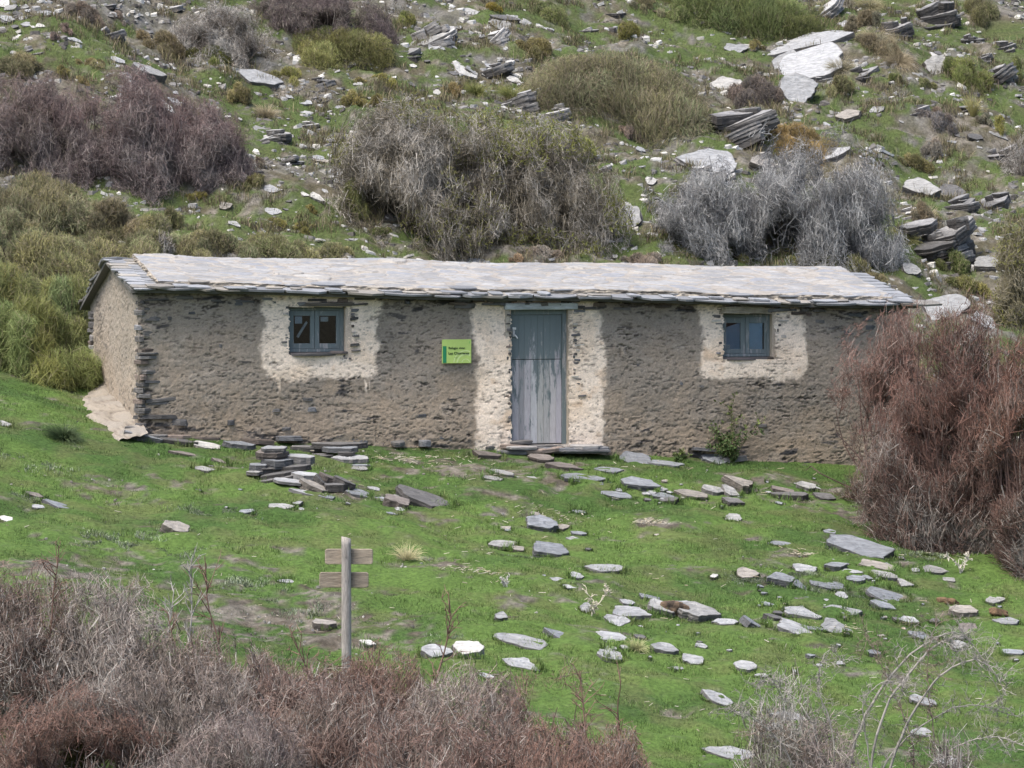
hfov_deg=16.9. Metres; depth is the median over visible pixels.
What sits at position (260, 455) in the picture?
slate slab
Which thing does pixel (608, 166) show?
rock outcrop
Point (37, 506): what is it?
slate slab
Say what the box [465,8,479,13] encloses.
hillside rock
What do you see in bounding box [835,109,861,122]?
hillside rock
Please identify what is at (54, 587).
thorny shoot
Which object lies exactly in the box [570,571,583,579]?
slate chip
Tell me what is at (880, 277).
bush
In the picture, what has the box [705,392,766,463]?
weed
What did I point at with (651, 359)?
stone hut
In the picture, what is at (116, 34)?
rock outcrop
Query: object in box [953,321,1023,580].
bare shrub
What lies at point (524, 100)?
rock outcrop
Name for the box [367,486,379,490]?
slate chip
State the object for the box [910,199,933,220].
bush
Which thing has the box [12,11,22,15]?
slate chip
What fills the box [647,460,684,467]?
slate slab
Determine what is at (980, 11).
bush
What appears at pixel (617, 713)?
thorny shoot
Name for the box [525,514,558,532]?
slate slab
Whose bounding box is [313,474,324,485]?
slate slab
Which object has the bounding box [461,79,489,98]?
grass tussock
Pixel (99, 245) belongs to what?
broom shrub
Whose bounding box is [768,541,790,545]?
slate slab
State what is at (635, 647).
grass tussock
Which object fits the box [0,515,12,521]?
slate slab
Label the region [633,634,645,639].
slate chip
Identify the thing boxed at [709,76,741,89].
hillside rock
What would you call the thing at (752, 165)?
hillside rock
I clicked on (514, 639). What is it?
slate slab
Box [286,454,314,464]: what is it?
slate slab
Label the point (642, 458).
slate slab
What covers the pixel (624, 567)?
grass fringe
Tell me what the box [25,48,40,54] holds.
rock outcrop
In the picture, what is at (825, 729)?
bare shrub
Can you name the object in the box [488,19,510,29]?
hillside rock
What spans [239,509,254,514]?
slate chip
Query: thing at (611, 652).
slate slab
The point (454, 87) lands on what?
bush
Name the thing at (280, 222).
bush
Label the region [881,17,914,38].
rock outcrop
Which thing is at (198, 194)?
bush
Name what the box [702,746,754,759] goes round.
slate slab
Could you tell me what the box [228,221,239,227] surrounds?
hillside rock
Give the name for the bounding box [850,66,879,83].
rock outcrop
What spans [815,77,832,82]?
rock outcrop
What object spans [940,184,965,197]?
hillside rock
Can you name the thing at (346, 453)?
slate slab
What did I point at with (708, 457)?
slate slab
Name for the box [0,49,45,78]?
bush
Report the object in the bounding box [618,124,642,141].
bush
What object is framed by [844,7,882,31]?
bush
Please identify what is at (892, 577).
slate slab
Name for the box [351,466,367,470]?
slate slab
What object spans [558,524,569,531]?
slate chip
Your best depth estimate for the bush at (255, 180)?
62.92 m
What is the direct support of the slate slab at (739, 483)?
on the hillside ground at (428, 578)
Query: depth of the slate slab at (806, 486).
51.04 m
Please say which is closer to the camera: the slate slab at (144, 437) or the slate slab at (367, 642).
the slate slab at (367, 642)
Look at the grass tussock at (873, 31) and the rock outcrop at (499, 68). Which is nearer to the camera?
the rock outcrop at (499, 68)
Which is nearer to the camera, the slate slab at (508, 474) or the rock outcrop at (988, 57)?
the slate slab at (508, 474)
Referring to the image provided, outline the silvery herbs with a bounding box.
[0,448,990,648]
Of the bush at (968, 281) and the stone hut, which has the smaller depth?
the stone hut
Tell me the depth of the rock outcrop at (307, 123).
67.74 m
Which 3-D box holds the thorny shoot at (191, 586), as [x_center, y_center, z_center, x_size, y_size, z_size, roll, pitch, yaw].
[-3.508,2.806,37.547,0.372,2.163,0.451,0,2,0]
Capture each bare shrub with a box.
[0,68,132,188]
[0,553,98,752]
[0,674,180,767]
[16,565,189,763]
[41,55,198,207]
[43,631,276,767]
[114,607,275,757]
[133,693,346,767]
[152,217,180,254]
[155,85,266,204]
[169,0,281,68]
[215,640,369,734]
[227,665,448,767]
[246,0,311,36]
[256,0,406,46]
[314,638,454,761]
[319,88,525,262]
[333,701,509,767]
[377,652,551,767]
[408,688,612,767]
[453,97,638,261]
[487,656,613,767]
[497,720,599,767]
[575,720,653,767]
[641,143,765,265]
[725,115,915,274]
[725,643,829,767]
[746,694,869,767]
[806,294,962,505]
[844,363,997,533]
[854,287,1023,555]
[907,716,983,767]
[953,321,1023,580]
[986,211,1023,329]
[994,126,1023,175]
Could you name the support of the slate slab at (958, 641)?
on the hillside ground at (428, 578)
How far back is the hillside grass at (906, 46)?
69.64 m
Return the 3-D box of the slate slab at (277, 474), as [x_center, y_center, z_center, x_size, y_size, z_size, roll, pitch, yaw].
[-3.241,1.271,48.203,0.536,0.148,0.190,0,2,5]
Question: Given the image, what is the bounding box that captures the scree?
[0,0,1023,442]
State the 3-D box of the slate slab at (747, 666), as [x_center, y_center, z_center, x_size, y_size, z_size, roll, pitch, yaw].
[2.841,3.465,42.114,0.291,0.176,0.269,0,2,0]
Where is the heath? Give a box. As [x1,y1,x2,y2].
[0,0,1023,386]
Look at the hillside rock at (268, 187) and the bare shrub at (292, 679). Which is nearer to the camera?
the bare shrub at (292, 679)
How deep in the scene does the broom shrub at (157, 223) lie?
59.97 m
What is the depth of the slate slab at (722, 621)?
44.01 m
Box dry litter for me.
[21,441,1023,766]
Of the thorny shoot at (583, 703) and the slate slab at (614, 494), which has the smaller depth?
the thorny shoot at (583, 703)
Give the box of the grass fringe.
[0,419,1023,766]
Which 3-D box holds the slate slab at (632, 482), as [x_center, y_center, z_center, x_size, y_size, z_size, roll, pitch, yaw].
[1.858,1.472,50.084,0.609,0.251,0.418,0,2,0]
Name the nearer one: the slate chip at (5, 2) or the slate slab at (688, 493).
the slate slab at (688, 493)
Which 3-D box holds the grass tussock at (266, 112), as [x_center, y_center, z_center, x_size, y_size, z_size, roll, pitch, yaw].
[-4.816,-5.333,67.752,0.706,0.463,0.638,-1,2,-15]
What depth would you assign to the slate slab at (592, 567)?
45.72 m
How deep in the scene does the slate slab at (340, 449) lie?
49.99 m
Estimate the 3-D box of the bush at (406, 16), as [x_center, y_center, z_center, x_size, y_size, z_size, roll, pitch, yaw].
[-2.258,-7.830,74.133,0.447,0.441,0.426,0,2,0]
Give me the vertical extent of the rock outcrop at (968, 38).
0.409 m
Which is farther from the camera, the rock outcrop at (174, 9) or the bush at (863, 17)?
the bush at (863, 17)
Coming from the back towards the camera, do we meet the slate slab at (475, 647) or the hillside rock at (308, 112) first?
the hillside rock at (308, 112)
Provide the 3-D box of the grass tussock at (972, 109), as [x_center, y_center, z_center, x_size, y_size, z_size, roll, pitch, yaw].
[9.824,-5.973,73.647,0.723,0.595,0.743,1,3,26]
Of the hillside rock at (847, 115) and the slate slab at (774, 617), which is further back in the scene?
the hillside rock at (847, 115)
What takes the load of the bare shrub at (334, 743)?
on the hillside ground at (428, 578)
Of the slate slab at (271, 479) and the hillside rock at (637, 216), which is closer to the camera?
the slate slab at (271, 479)
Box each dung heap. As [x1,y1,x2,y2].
[936,597,959,604]
[989,607,1008,616]
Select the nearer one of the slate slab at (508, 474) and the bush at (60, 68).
the slate slab at (508, 474)
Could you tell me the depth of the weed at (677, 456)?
51.99 m
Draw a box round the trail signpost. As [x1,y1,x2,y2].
[319,537,372,680]
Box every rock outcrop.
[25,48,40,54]
[99,26,126,43]
[105,4,119,10]
[168,5,184,12]
[258,129,291,144]
[280,155,304,165]
[293,121,319,130]
[311,77,335,87]
[400,48,421,62]
[410,20,457,48]
[480,61,514,78]
[488,27,510,45]
[501,87,542,111]
[545,103,571,121]
[579,27,598,31]
[593,164,611,172]
[606,10,627,18]
[689,165,735,182]
[691,107,779,148]
[810,0,844,17]
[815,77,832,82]
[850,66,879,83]
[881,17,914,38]
[895,207,915,220]
[899,216,977,269]
[910,105,930,115]
[915,1,961,30]
[944,193,980,214]
[959,105,978,113]
[961,34,985,43]
[978,53,993,63]
[979,192,1011,209]
[986,144,1023,164]
[987,62,1018,84]
[994,41,1016,52]
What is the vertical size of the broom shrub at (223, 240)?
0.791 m
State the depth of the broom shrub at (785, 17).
77.71 m
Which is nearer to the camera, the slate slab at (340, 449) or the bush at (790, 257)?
the slate slab at (340, 449)
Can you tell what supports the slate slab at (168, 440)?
on the hillside ground at (428, 578)
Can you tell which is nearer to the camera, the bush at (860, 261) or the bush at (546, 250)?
the bush at (546, 250)
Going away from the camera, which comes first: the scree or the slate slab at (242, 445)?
the slate slab at (242, 445)
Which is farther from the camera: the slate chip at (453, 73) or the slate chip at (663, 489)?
the slate chip at (453, 73)
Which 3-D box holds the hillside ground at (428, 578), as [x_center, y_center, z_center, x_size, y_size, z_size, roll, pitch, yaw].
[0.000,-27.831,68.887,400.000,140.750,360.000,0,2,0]
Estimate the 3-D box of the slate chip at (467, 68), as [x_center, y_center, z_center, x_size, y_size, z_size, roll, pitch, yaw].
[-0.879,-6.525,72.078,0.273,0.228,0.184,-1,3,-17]
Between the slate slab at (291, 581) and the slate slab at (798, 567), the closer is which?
the slate slab at (291, 581)
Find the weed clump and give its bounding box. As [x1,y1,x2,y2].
[860,516,898,536]
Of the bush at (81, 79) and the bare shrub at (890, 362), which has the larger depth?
the bush at (81, 79)
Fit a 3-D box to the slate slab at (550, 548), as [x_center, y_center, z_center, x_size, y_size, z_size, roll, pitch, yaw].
[0.519,2.248,46.529,0.503,0.246,0.502,0,2,0]
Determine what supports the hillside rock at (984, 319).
on the hillside ground at (428, 578)
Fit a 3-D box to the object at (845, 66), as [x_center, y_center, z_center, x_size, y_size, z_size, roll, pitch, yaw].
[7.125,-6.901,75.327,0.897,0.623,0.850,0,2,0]
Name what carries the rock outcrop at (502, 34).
on the hillside ground at (428, 578)
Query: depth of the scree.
69.90 m
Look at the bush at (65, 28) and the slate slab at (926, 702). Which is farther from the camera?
the bush at (65, 28)
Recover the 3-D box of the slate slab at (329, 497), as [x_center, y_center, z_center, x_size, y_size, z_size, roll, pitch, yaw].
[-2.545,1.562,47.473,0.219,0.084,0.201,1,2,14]
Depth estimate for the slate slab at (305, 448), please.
50.19 m
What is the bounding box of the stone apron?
[82,381,147,440]
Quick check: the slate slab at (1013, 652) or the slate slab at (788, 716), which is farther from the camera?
the slate slab at (1013, 652)
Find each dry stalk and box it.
[582,583,611,615]
[943,551,972,572]
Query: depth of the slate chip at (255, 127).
67.05 m
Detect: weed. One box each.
[672,448,692,462]
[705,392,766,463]
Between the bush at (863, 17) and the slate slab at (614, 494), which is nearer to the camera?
the slate slab at (614, 494)
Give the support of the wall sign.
attached to the stone hut
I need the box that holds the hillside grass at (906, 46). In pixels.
[0,0,1023,376]
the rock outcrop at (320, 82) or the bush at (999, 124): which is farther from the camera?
the bush at (999, 124)
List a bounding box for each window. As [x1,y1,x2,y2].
[288,302,353,359]
[717,306,777,360]
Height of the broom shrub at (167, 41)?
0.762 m
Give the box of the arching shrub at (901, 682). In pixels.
[707,604,1023,767]
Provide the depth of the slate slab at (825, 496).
50.66 m
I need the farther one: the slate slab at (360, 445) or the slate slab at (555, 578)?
the slate slab at (360, 445)
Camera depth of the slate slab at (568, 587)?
44.57 m
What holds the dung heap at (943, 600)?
on the hillside ground at (428, 578)
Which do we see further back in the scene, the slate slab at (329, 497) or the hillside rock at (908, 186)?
the hillside rock at (908, 186)
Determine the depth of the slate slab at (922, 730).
40.45 m
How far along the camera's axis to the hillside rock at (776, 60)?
76.51 m
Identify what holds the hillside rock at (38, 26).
on the hillside ground at (428, 578)
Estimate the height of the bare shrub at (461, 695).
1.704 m
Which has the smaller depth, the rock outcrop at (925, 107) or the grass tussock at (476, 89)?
the grass tussock at (476, 89)
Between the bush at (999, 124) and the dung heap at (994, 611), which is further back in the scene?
the bush at (999, 124)
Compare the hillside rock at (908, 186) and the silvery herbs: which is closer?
the silvery herbs
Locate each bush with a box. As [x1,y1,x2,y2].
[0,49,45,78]
[50,31,60,40]
[56,65,69,77]
[57,732,104,767]
[59,22,73,35]
[65,0,104,28]
[73,74,92,88]
[75,57,105,70]
[112,9,126,25]
[155,205,186,229]
[185,191,207,201]
[227,81,251,105]
[240,173,265,191]
[250,156,264,168]
[268,217,287,227]
[269,65,301,86]
[292,220,315,235]
[305,203,317,214]
[337,178,371,219]
[340,89,367,105]
[353,77,368,82]
[364,93,384,107]
[369,226,392,238]
[371,73,397,90]
[398,10,416,28]
[441,81,462,95]
[485,1,502,12]
[507,253,523,261]
[513,35,553,61]
[515,245,563,262]
[533,0,571,30]
[564,135,598,166]
[617,19,641,39]
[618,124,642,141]
[618,251,661,263]
[628,0,665,17]
[664,5,687,22]
[700,243,751,264]
[726,72,786,108]
[749,39,766,50]
[764,134,786,155]
[767,121,838,168]
[786,255,820,265]
[802,8,822,26]
[823,251,870,272]
[825,73,855,98]
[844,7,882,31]
[854,32,894,54]
[866,269,888,285]
[877,42,903,58]
[888,72,902,80]
[897,152,935,174]
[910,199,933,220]
[915,107,957,136]
[918,77,937,88]
[919,136,943,159]
[932,105,942,113]
[934,249,969,275]
[942,55,995,93]
[944,274,992,298]
[961,0,1000,28]
[974,113,993,126]
[993,114,1006,136]
[1007,53,1023,79]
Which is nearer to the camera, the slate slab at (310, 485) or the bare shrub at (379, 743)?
the bare shrub at (379, 743)
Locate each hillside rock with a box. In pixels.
[20,22,29,26]
[31,23,45,27]
[68,37,81,43]
[110,56,124,64]
[130,62,166,83]
[219,201,232,209]
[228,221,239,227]
[239,69,283,87]
[264,184,279,192]
[264,208,281,214]
[302,111,313,114]
[310,192,324,203]
[312,158,328,163]
[433,89,440,94]
[452,60,477,79]
[457,245,485,253]
[457,258,490,262]
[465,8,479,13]
[472,227,494,243]
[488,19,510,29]
[489,15,520,23]
[506,14,530,24]
[616,203,642,227]
[645,176,656,185]
[673,148,736,171]
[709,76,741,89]
[724,43,747,52]
[748,156,775,171]
[768,31,854,56]
[772,49,795,68]
[776,41,843,79]
[779,72,818,101]
[817,146,852,162]
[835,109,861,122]
[882,150,893,156]
[901,263,920,276]
[902,177,941,197]
[921,294,970,320]
[922,54,944,73]
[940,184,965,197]
[967,133,982,140]
[971,311,994,328]
[974,256,997,271]
[989,131,1007,140]
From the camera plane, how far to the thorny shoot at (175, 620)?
37.70 m
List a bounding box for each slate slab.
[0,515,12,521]
[25,491,42,497]
[32,504,44,508]
[41,499,67,508]
[124,430,162,442]
[159,437,198,446]
[159,520,189,532]
[168,450,195,455]
[193,440,220,448]
[195,466,214,472]
[211,458,225,462]
[222,441,255,450]
[246,470,263,475]
[249,463,266,471]
[255,449,288,459]
[259,475,292,482]
[260,458,294,468]
[260,470,297,479]
[261,445,287,452]
[261,467,280,474]
[268,503,292,508]
[273,477,300,485]
[277,579,293,582]
[280,464,311,471]
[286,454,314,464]
[288,488,311,495]
[290,445,321,452]
[291,471,316,480]
[298,478,328,492]
[310,442,367,448]
[312,453,333,457]
[312,618,336,630]
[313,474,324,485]
[318,472,332,482]
[318,495,334,499]
[322,446,357,452]
[324,483,344,491]
[331,454,368,463]
[332,475,355,489]
[338,452,354,455]
[345,488,369,497]
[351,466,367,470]
[352,464,369,467]
[359,640,375,649]
[382,494,409,508]
[395,484,448,508]
[420,644,452,658]
[452,641,483,658]
[472,450,501,458]
[482,475,502,480]
[488,540,515,549]
[490,469,513,477]
[493,633,547,649]
[494,611,507,621]
[502,657,539,672]
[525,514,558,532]
[527,454,554,462]
[532,541,568,557]
[542,627,562,637]
[544,462,583,470]
[550,577,562,580]
[559,473,608,482]
[562,584,575,589]
[570,531,586,535]
[580,602,591,612]
[584,564,621,573]
[594,467,623,474]
[596,630,626,641]
[597,649,621,662]
[601,491,631,499]
[603,614,630,625]
[612,605,651,620]
[619,451,650,463]
[619,599,634,605]
[620,476,660,491]
[639,593,659,599]
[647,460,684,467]
[647,598,674,617]
[648,492,673,498]
[650,642,678,654]
[657,497,678,504]
[673,489,707,500]
[677,601,721,623]
[682,653,703,664]
[699,454,727,464]
[700,689,732,706]
[701,484,723,495]
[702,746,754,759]
[710,574,717,579]
[711,618,738,624]
[721,475,753,493]
[721,484,738,496]
[721,497,744,505]
[725,513,741,520]
[733,660,756,672]
[736,567,759,578]
[739,615,759,627]
[762,613,782,620]
[766,572,795,587]
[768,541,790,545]
[770,492,808,500]
[771,485,793,491]
[772,710,804,720]
[775,618,812,633]
[782,606,821,619]
[792,563,817,571]
[792,580,806,588]
[796,481,815,491]
[805,653,814,658]
[806,626,822,630]
[809,580,843,590]
[812,492,835,500]
[820,617,845,632]
[823,529,835,533]
[823,605,862,615]
[824,562,847,571]
[825,534,894,559]
[835,591,847,598]
[842,569,862,573]
[846,575,865,583]
[858,559,895,570]
[865,586,902,601]
[870,599,895,609]
[871,570,897,580]
[897,578,913,586]
[899,616,918,625]
[908,631,928,639]
[909,694,936,707]
[910,727,930,737]
[923,565,948,574]
[943,577,954,582]
[948,605,978,617]
[950,640,966,651]
[958,623,976,631]
[985,596,1004,605]
[992,617,1018,625]
[1001,649,1023,655]
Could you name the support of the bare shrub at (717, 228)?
on the hillside ground at (428, 578)
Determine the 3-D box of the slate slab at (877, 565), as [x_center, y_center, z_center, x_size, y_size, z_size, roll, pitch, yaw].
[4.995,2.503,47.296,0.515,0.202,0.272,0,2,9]
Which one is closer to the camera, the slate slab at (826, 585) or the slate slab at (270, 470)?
the slate slab at (826, 585)
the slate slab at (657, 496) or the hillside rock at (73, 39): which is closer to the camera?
the slate slab at (657, 496)
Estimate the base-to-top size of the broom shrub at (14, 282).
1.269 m
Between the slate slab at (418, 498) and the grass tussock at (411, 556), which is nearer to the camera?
the grass tussock at (411, 556)
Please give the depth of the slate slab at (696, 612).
44.22 m
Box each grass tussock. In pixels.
[39,420,89,445]
[249,103,281,119]
[386,540,424,560]
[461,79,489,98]
[495,80,528,98]
[620,633,654,652]
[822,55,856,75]
[851,0,889,11]
[853,22,899,51]
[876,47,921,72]
[886,228,924,250]
[916,201,940,221]
[959,93,988,116]
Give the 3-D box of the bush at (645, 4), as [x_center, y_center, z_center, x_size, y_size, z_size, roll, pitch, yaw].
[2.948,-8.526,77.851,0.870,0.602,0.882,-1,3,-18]
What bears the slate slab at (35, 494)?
on the hillside ground at (428, 578)
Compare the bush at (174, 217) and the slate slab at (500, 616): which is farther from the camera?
the bush at (174, 217)
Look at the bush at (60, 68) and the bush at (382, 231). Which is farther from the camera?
the bush at (60, 68)
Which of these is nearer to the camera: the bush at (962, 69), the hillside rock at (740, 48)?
the bush at (962, 69)
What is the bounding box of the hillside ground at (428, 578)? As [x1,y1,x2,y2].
[0,0,1023,767]
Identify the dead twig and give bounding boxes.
[499,573,509,586]
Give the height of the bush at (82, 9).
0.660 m
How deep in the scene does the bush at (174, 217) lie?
60.56 m
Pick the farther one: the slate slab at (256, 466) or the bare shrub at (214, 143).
the bare shrub at (214, 143)
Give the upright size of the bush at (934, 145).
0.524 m
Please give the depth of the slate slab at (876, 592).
46.18 m
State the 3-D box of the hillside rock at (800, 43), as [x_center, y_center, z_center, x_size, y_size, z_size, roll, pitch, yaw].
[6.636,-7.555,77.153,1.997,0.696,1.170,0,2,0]
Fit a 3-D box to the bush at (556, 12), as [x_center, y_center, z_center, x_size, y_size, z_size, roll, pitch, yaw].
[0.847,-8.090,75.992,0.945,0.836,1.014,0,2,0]
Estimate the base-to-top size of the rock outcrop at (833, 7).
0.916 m
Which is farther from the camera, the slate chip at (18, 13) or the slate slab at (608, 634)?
the slate chip at (18, 13)
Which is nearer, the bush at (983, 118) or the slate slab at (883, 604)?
the slate slab at (883, 604)
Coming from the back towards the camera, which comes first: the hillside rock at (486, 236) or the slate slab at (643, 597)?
the hillside rock at (486, 236)
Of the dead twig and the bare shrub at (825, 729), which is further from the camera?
the dead twig
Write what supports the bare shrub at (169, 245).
on the hillside ground at (428, 578)
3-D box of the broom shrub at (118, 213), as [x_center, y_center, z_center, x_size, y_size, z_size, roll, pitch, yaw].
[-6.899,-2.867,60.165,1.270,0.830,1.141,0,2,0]
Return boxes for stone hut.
[78,253,941,464]
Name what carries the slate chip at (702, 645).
on the hillside ground at (428, 578)
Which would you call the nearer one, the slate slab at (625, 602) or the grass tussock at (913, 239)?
the slate slab at (625, 602)
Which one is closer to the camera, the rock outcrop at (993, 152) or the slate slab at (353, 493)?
the slate slab at (353, 493)
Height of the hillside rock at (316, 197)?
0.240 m
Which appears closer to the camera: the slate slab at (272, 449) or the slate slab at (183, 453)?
the slate slab at (272, 449)
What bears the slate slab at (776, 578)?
on the hillside ground at (428, 578)
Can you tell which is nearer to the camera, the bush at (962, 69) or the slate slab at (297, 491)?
the slate slab at (297, 491)
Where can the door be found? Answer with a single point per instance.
(540, 337)
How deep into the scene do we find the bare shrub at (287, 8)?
72.14 m
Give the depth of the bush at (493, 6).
75.16 m
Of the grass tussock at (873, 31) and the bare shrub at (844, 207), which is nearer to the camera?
the bare shrub at (844, 207)
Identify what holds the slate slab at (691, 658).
on the hillside ground at (428, 578)
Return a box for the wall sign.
[442,339,470,362]
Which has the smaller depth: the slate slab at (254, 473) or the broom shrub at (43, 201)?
the slate slab at (254, 473)
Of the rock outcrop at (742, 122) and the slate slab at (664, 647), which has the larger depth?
the rock outcrop at (742, 122)
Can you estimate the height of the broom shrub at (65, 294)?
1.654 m
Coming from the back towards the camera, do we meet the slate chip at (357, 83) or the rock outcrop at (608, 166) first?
the slate chip at (357, 83)
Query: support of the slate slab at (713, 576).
on the hillside ground at (428, 578)
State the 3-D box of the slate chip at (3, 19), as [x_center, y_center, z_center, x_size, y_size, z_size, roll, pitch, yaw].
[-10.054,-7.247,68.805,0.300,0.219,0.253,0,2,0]
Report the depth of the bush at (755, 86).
73.14 m
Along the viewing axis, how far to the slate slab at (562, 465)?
50.37 m
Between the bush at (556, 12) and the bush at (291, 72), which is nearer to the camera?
the bush at (291, 72)
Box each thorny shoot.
[24,538,73,673]
[152,599,184,666]
[155,577,193,661]
[176,542,206,655]
[181,548,224,660]
[285,624,319,683]
[427,585,470,709]
[565,662,604,743]
[596,660,632,743]
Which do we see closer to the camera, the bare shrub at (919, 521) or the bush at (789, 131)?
the bare shrub at (919, 521)
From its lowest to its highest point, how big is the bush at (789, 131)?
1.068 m
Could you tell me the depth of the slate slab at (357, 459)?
49.70 m
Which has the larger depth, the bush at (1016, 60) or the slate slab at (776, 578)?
the bush at (1016, 60)
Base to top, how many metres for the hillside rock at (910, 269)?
0.321 m
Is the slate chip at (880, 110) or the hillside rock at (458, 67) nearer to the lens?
the hillside rock at (458, 67)
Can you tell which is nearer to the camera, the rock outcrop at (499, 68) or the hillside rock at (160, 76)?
the hillside rock at (160, 76)
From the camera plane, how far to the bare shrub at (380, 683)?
37.50 m
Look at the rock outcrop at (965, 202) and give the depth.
67.79 m
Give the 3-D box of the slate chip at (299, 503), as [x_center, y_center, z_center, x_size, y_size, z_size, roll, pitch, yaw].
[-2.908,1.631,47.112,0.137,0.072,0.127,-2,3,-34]
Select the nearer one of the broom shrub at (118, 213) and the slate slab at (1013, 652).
the slate slab at (1013, 652)
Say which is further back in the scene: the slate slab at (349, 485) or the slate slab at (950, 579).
the slate slab at (349, 485)
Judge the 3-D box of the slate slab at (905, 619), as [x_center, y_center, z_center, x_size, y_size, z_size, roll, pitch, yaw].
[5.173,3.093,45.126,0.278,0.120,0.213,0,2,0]
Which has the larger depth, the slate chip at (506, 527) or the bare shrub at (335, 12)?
the bare shrub at (335, 12)
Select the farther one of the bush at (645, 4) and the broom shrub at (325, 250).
the bush at (645, 4)
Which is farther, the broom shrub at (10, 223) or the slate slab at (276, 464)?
the broom shrub at (10, 223)
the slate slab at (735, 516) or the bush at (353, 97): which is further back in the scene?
the bush at (353, 97)
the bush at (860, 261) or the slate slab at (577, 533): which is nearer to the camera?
the slate slab at (577, 533)
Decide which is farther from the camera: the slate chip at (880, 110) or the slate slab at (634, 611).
the slate chip at (880, 110)
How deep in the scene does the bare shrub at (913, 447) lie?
49.54 m
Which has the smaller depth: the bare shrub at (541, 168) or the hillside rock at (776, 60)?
the bare shrub at (541, 168)
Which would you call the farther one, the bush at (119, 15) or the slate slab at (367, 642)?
the bush at (119, 15)
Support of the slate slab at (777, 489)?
on the hillside ground at (428, 578)
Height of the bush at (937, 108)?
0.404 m
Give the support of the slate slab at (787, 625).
on the hillside ground at (428, 578)
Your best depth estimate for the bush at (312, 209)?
62.51 m
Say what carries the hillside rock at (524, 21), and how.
on the hillside ground at (428, 578)
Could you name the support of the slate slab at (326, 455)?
on the hillside ground at (428, 578)
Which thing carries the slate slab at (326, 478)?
on the slate slab at (349, 485)
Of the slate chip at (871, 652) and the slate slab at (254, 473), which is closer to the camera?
the slate chip at (871, 652)
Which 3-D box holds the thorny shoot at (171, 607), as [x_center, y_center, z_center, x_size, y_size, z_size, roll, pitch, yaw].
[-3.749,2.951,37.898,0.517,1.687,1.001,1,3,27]
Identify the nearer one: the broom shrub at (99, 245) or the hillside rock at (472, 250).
the broom shrub at (99, 245)
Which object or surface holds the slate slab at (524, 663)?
on the hillside ground at (428, 578)
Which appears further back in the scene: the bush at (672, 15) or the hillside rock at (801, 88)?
the bush at (672, 15)
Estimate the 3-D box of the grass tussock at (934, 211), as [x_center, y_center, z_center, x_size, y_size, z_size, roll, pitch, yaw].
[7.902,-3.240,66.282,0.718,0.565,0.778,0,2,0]
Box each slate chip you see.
[0,0,9,7]
[0,15,14,23]
[4,5,17,10]
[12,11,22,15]
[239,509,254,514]
[253,125,264,132]
[293,501,302,505]
[300,100,311,105]
[301,191,308,196]
[312,155,324,159]
[353,82,362,85]
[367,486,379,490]
[449,71,458,75]
[465,66,475,74]
[500,526,510,530]
[506,76,520,83]
[512,546,524,551]
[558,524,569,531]
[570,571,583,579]
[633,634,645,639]
[635,146,645,152]
[642,491,656,496]
[659,487,667,492]
[695,643,707,648]
[772,610,782,615]
[862,575,872,580]
[866,649,880,656]
[869,106,884,113]
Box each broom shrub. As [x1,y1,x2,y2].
[0,169,115,237]
[0,206,46,250]
[0,225,99,282]
[0,257,41,305]
[0,290,104,393]
[24,248,99,294]
[31,269,90,352]
[58,226,161,265]
[87,196,150,240]
[114,210,172,239]
[122,227,197,256]
[136,28,185,62]
[174,226,261,257]
[185,44,232,65]
[231,230,325,258]
[292,23,397,72]
[313,240,354,258]
[514,46,715,151]
[661,0,825,42]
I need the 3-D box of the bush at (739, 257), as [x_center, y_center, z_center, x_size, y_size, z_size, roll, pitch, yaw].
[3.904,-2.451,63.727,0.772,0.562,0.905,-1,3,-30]
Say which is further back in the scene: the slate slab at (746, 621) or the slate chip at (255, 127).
the slate chip at (255, 127)
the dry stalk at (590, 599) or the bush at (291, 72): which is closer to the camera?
the dry stalk at (590, 599)
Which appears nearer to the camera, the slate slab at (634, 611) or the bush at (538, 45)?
the slate slab at (634, 611)
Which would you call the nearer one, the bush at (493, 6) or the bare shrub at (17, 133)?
the bare shrub at (17, 133)
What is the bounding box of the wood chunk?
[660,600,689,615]
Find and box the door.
[504,303,577,444]
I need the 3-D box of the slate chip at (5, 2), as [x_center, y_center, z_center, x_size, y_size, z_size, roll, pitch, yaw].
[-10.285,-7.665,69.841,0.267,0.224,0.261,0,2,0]
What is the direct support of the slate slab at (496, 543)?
on the hillside ground at (428, 578)
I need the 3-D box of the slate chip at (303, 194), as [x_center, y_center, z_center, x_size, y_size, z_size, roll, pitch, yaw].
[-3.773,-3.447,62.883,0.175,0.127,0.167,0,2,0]
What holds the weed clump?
on the hillside ground at (428, 578)
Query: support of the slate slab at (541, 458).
on the hillside ground at (428, 578)
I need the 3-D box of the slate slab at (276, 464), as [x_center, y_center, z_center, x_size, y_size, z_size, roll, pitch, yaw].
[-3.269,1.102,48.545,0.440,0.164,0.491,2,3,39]
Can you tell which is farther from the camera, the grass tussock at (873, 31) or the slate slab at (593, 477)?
the grass tussock at (873, 31)
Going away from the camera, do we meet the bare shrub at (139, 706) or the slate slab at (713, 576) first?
the bare shrub at (139, 706)

